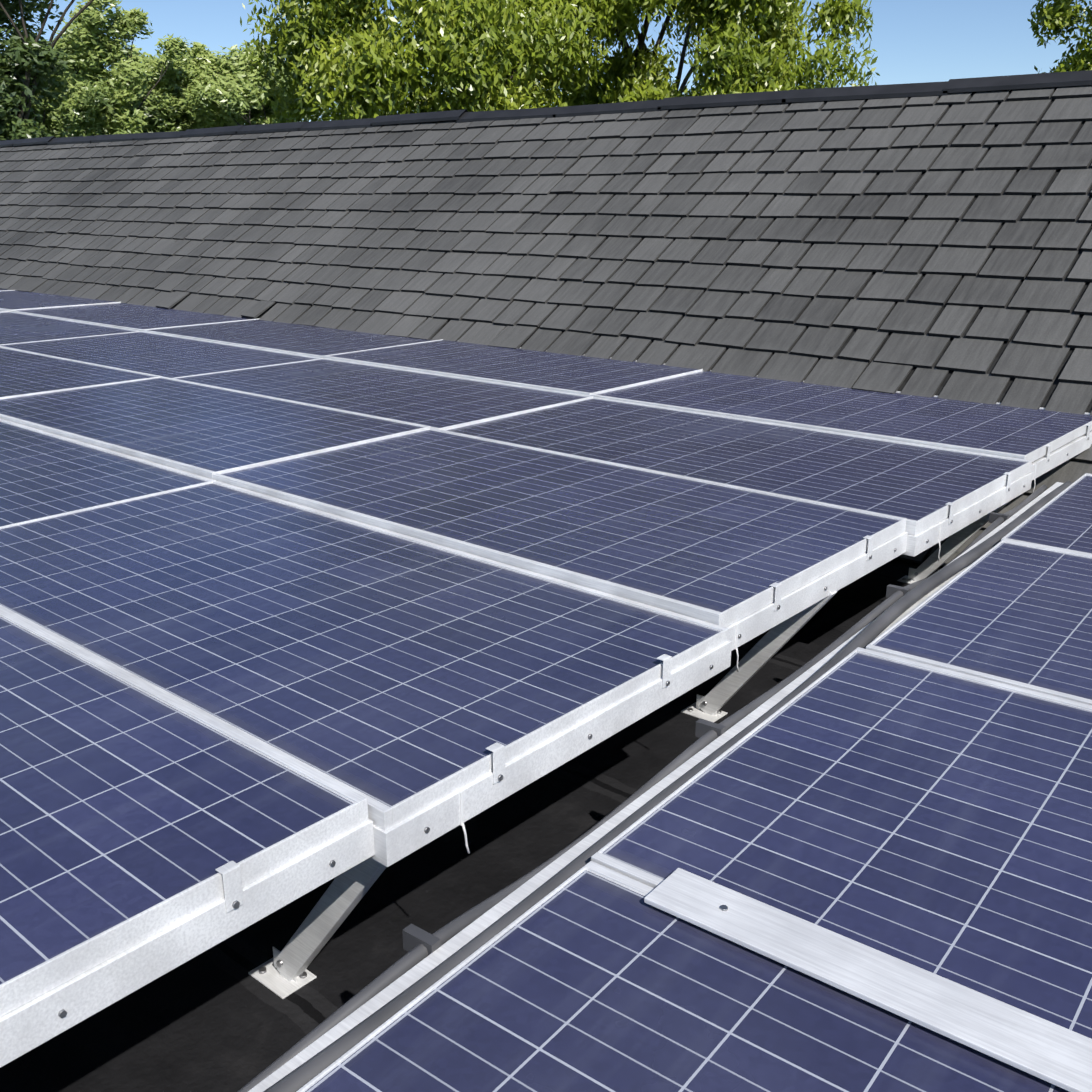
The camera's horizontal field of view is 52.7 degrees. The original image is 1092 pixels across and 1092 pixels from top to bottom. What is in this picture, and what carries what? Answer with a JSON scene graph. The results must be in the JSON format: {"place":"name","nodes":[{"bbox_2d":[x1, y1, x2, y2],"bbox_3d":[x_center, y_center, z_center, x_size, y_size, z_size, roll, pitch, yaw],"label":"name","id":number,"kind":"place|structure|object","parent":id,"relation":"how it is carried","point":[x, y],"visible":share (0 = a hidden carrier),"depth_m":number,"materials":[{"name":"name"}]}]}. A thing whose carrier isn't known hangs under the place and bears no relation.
{"place":"outdoors","nodes":[
{"label":"outdoors","id":0,"kind":"place"},
{"bbox_2d":[0,0,1091,121],"label":"sky","id":1,"kind":"structure","parent":0,"point":[914,41],"materials":[{"name":"blue"}]},
{"bbox_3d":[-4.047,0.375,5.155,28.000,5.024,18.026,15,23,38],"label":"house walls","id":2,"kind":"object","parent":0,"visible":0},
{"bbox_2d":[0,560,937,1091],"bbox_3d":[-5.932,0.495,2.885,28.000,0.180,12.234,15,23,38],"label":"flat roof","id":3,"kind":"structure","parent":2,"relation":"on","point":[218,1018],"depth_m":2.26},
{"bbox_2d":[0,424,1091,1067],"bbox_3d":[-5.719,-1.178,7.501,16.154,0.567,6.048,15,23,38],"label":"mounting rail","id":4,"kind":"object","parent":3,"relation":"on","point":[366,854],"visible":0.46,"depth_m":1.92,"materials":[{"name":"metal"}]},
{"bbox_2d":[0,289,1091,1016],"bbox_3d":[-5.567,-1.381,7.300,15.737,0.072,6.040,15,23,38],"label":"solar panel array","id":5,"kind":"object","parent":4,"relation":"on","point":[274,595],"visible":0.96,"depth_m":2.89,"materials":[{"name":"blue glass"}]},
{"bbox_2d":[58,437,1088,1017],"bbox_3d":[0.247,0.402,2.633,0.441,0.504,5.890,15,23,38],"label":"bolts","id":6,"kind":"object","parent":4,"relation":"attached to","point":[62,1013],"visible":0.83,"depth_m":2.12,"materials":[{"name":"silver metal"}]},
{"bbox_2d":[458,462,1036,853],"bbox_3d":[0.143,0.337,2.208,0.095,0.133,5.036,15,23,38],"label":"cable ties","id":7,"kind":"object","parent":4,"relation":"attached to","point":[461,797],"visible":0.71,"depth_m":1.86,"materials":[{"name":"white plastic"}]},
{"bbox_2d":[248,482,1091,1091],"bbox_3d":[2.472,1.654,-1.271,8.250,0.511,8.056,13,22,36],"label":"mounting","id":8,"kind":"object","parent":3,"relation":"on","point":[1040,1048],"visible":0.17,"depth_m":1.40,"materials":[{"name":"metal"}]},
{"bbox_2d":[237,481,1071,1091],"bbox_3d":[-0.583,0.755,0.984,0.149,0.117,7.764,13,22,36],"label":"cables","id":9,"kind":"object","parent":8,"relation":"on","point":[883,615],"visible":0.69,"depth_m":1.73,"materials":[{"name":"grey metal"}]},
{"bbox_2d":[296,473,1091,1091],"bbox_3d":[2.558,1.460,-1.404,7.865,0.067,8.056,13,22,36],"label":"solar panel array","id":10,"kind":"object","parent":8,"relation":"on","point":[914,787],"visible":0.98,"depth_m":1.57,"materials":[{"name":"blue glass"}]},
{"bbox_2d":[402,512,1008,954],"bbox_3d":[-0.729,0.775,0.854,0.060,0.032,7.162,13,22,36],"label":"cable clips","id":11,"kind":"object","parent":8,"relation":"on","point":[414,936],"visible":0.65,"depth_m":1.55,"materials":[{"name":"plastic"}]},
{"bbox_2d":[720,905,727,910],"bbox_3d":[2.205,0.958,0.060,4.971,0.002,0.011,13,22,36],"label":"strip screws","id":12,"kind":"object","parent":8,"relation":"on","point":[723,907],"visible":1,"depth_m":1.50,"materials":[{"name":"silver metal"}]},
{"bbox_2d":[0,85,1091,569],"bbox_3d":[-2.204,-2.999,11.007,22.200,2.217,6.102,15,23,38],"label":"shingle roof","id":13,"kind":"structure","parent":2,"relation":"on","point":[940,247],"depth_m":6.94,"materials":[{"name":"grey stone"}]},
{"bbox_2d":[0,70,1091,146],"bbox_3d":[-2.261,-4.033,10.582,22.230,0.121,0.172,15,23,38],"label":"ridge cap","id":14,"kind":"object","parent":13,"relation":"on","point":[1045,80],"visible":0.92,"depth_m":8.03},
{"label":"ground","id":15,"kind":"structure","parent":0,"visible":0},
{"bbox_2d":[0,0,93,140],"bbox_3d":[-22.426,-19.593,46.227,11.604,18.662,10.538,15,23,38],"label":"tree","id":16,"kind":"object","parent":15,"relation":"on","point":[29,59],"visible":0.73,"depth_m":46.02,"materials":[{"name":"green plant"}]},
{"bbox_2d":[6,70,88,137],"bbox_3d":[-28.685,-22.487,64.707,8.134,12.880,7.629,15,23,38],"label":"tree","id":17,"kind":"object","parent":15,"relation":"on","point":[53,122],"visible":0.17,"depth_m":62.70,"materials":[{"name":"green plant"}]},
{"bbox_2d":[51,0,191,136],"bbox_3d":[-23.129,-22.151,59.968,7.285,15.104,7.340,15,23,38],"label":"slim tree","id":18,"kind":"object","parent":15,"relation":"on","point":[90,48],"visible":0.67,"depth_m":57.32,"materials":[{"name":"green plant"}]},
{"bbox_2d":[108,44,194,131],"bbox_3d":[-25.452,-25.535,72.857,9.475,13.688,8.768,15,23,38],"label":"tree","id":19,"kind":"object","parent":15,"relation":"on","point":[135,50],"visible":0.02,"depth_m":68.92,"materials":[{"name":"green plant"}]},
{"bbox_2d":[122,41,246,132],"bbox_3d":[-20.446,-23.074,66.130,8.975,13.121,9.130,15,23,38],"label":"tree","id":20,"kind":"object","parent":15,"relation":"on","point":[162,109],"visible":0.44,"depth_m":62.10,"materials":[{"name":"green plant"}]},
{"bbox_2d":[179,42,323,129],"bbox_3d":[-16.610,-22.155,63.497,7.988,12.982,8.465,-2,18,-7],"label":"tree","id":21,"kind":"object","parent":15,"relation":"on","point":[234,98],"visible":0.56,"depth_m":60.53,"materials":[{"name":"green plant"}]},
{"bbox_2d":[240,0,615,123],"bbox_3d":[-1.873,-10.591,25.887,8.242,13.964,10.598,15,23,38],"label":"tree","id":22,"kind":"object","parent":15,"relation":"on","point":[485,55],"visible":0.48,"depth_m":22.32,"materials":[{"name":"green plant"}]},
{"bbox_2d":[535,0,879,106],"bbox_3d":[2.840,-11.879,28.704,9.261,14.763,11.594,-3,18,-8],"label":"tree","id":23,"kind":"object","parent":15,"relation":"on","point":[732,59],"visible":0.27,"depth_m":25.36,"materials":[{"name":"green plant"}]},
{"bbox_2d":[1027,0,1091,73],"bbox_3d":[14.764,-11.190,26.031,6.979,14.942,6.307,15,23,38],"label":"tree","id":24,"kind":"object","parent":15,"relation":"on","point":[1057,17],"visible":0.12,"depth_m":26.07,"materials":[{"name":"green plant"}]}
]}

